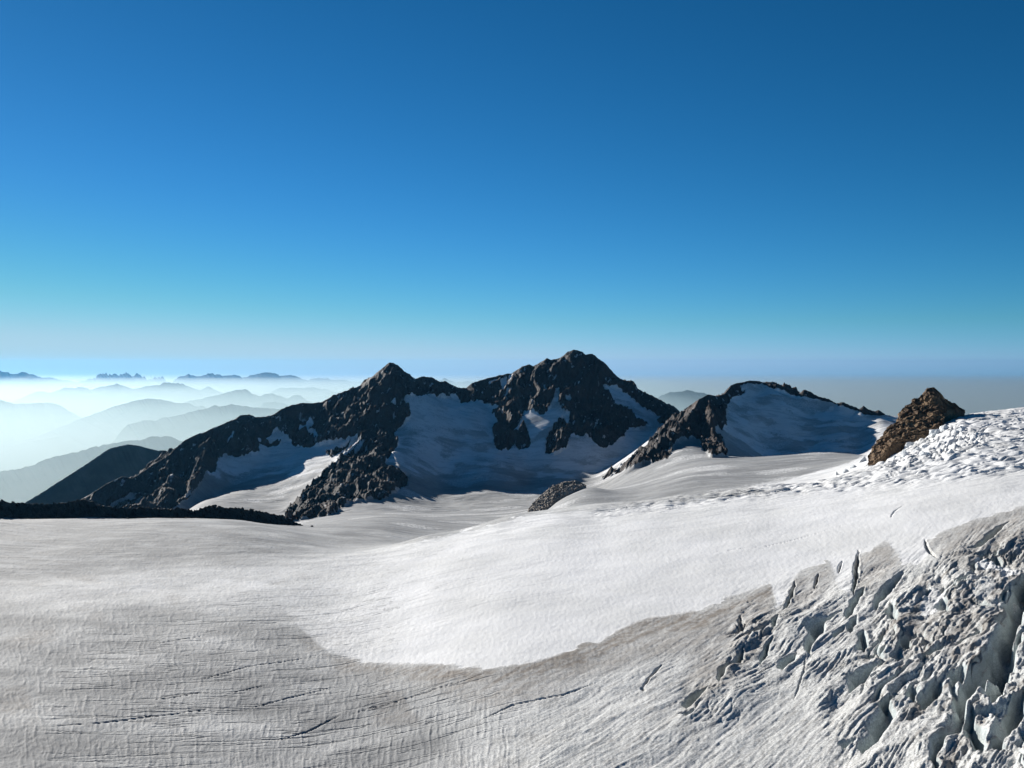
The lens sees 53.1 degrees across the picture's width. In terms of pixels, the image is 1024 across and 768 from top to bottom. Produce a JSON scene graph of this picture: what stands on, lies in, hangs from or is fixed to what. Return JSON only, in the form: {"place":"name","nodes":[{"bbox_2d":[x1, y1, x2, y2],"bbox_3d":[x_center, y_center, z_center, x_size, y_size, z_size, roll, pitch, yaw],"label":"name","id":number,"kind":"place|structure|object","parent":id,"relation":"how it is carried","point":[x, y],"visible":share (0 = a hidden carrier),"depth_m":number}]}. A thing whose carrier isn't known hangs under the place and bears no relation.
{"place":"outdoors","nodes":[
{"label":"outdoors","id":0,"kind":"place"},
{"bbox_2d":[0,400,89,471],"bbox_3d":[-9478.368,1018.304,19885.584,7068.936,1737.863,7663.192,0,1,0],"label":"hills","id":1,"kind":"structure","parent":0,"point":[22,422],"depth_m":19175.46},
{"bbox_2d":[0,371,90,401],"bbox_3d":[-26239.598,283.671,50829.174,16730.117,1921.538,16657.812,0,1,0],"label":"mountain range","id":2,"kind":"structure","parent":0,"point":[13,387],"depth_m":50530.16},
{"bbox_2d":[0,436,182,502],"bbox_3d":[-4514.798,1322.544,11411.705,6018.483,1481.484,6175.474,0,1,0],"label":"hill","id":3,"kind":"structure","parent":0,"point":[25,484],"depth_m":10605.08},
{"bbox_2d":[26,444,163,504],"bbox_3d":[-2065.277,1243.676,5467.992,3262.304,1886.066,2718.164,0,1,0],"label":"hill","id":4,"kind":"structure","parent":0,"point":[106,467],"depth_m":5022.45},
{"bbox_2d":[1,398,206,449],"bbox_3d":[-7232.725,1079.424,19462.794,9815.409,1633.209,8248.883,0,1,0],"label":"hills","id":5,"kind":"structure","parent":0,"point":[105,427],"depth_m":18439.14},
{"bbox_2d":[11,382,222,417],"bbox_3d":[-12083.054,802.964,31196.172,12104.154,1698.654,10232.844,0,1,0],"label":"hills","id":6,"kind":"structure","parent":0,"point":[82,402],"depth_m":29881.16},
{"bbox_2d":[77,373,168,388],"bbox_3d":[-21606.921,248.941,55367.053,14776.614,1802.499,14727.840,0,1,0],"label":"mountain range","id":7,"kind":"structure","parent":0,"point":[136,380],"depth_m":54481.50},
{"bbox_2d":[112,404,280,442],"bbox_3d":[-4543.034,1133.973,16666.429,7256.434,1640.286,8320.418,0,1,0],"label":"hills","id":8,"kind":"structure","parent":0,"point":[183,427],"depth_m":15818.41},
{"bbox_2d":[185,389,311,407],"bbox_3d":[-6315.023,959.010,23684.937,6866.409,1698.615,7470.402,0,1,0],"label":"hills","id":9,"kind":"structure","parent":0,"point":[244,397],"depth_m":23265.77},
{"bbox_2d":[172,372,361,395],"bbox_3d":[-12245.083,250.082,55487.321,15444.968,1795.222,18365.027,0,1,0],"label":"mountain range","id":10,"kind":"structure","parent":0,"point":[260,384],"depth_m":53574.90},
{"bbox_2d":[81,362,461,517],"bbox_3d":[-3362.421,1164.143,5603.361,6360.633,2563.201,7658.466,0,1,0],"label":"mountain","id":11,"kind":"structure","parent":0,"point":[373,414],"depth_m":3363.83},
{"bbox_2d":[260,402,287,408],"bbox_3d":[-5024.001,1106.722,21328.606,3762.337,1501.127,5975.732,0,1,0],"label":"hills","id":12,"kind":"structure","parent":0,"point":[273,405],"depth_m":20946.33},
{"bbox_2d":[269,387,339,402],"bbox_3d":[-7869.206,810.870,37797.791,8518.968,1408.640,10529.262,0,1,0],"label":"hills","id":13,"kind":"structure","parent":0,"point":[313,395],"depth_m":36896.98},
{"bbox_2d":[439,378,475,387],"bbox_3d":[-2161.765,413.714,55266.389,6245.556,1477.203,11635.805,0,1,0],"label":"mountain range","id":14,"kind":"structure","parent":0,"point":[464,384],"depth_m":54744.57},
{"bbox_2d":[0,392,1023,767],"bbox_3d":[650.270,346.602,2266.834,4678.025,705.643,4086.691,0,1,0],"label":"glacier","id":15,"kind":"object","parent":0,"point":[772,590],"visible":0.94,"depth_m":664.02},
{"bbox_2d":[0,499,302,525],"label":"rock ridge","id":16,"kind":"object","parent":15,"relation":"on","point":[77,508],"visible":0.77,"depth_m":1401.45},
{"bbox_2d":[527,481,585,511],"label":"rock outcrop","id":17,"kind":"object","parent":15,"relation":"on","point":[552,495],"visible":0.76,"depth_m":1903.13},
{"bbox_2d":[900,450,907,457],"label":"serac","id":18,"kind":"object","parent":15,"relation":"on","point":[903,453],"visible":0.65,"depth_m":1073.90},
{"bbox_2d":[903,442,914,449],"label":"serac","id":19,"kind":"object","parent":15,"relation":"on","point":[908,444],"visible":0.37,"depth_m":1196.61},
{"bbox_2d":[867,387,964,465],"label":"rock outcrop","id":20,"kind":"object","parent":15,"relation":"on","point":[926,411],"visible":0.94,"depth_m":1259.39},
{"bbox_2d":[919,451,930,455],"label":"serac","id":21,"kind":"object","parent":15,"relation":"on","point":[921,453],"visible":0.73,"depth_m":1025.17},
{"bbox_2d":[929,429,939,437],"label":"serac","id":22,"kind":"object","parent":15,"relation":"on","point":[933,433],"visible":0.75,"depth_m":1172.86},
{"bbox_2d":[939,424,948,431],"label":"serac","id":23,"kind":"object","parent":15,"relation":"on","point":[943,427],"visible":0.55,"depth_m":1190.39},
{"bbox_2d":[0,0,1023,398],"label":"sky","id":24,"kind":"structure","parent":0,"point":[823,198]},
{"bbox_2d":[462,350,686,462],"bbox_3d":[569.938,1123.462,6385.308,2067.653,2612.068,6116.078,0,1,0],"label":"mountain","id":25,"kind":"structure","parent":0,"point":[555,407],"depth_m":3687.58},
{"bbox_2d":[657,390,706,411],"bbox_3d":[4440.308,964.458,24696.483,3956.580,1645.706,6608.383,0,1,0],"label":"mountain range","id":26,"kind":"structure","parent":0,"point":[681,401],"depth_m":24381.40},
{"bbox_2d":[600,380,897,478],"bbox_3d":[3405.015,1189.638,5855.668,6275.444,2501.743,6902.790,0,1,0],"label":"mountain","id":27,"kind":"structure","parent":0,"point":[702,427],"depth_m":3207.47},
{"bbox_2d":[830,399,1023,416],"bbox_3d":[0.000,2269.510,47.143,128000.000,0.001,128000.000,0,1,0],"label":"ground","id":28,"kind":"structure","parent":0,"point":[891,407],"depth_m":55660.89}
]}

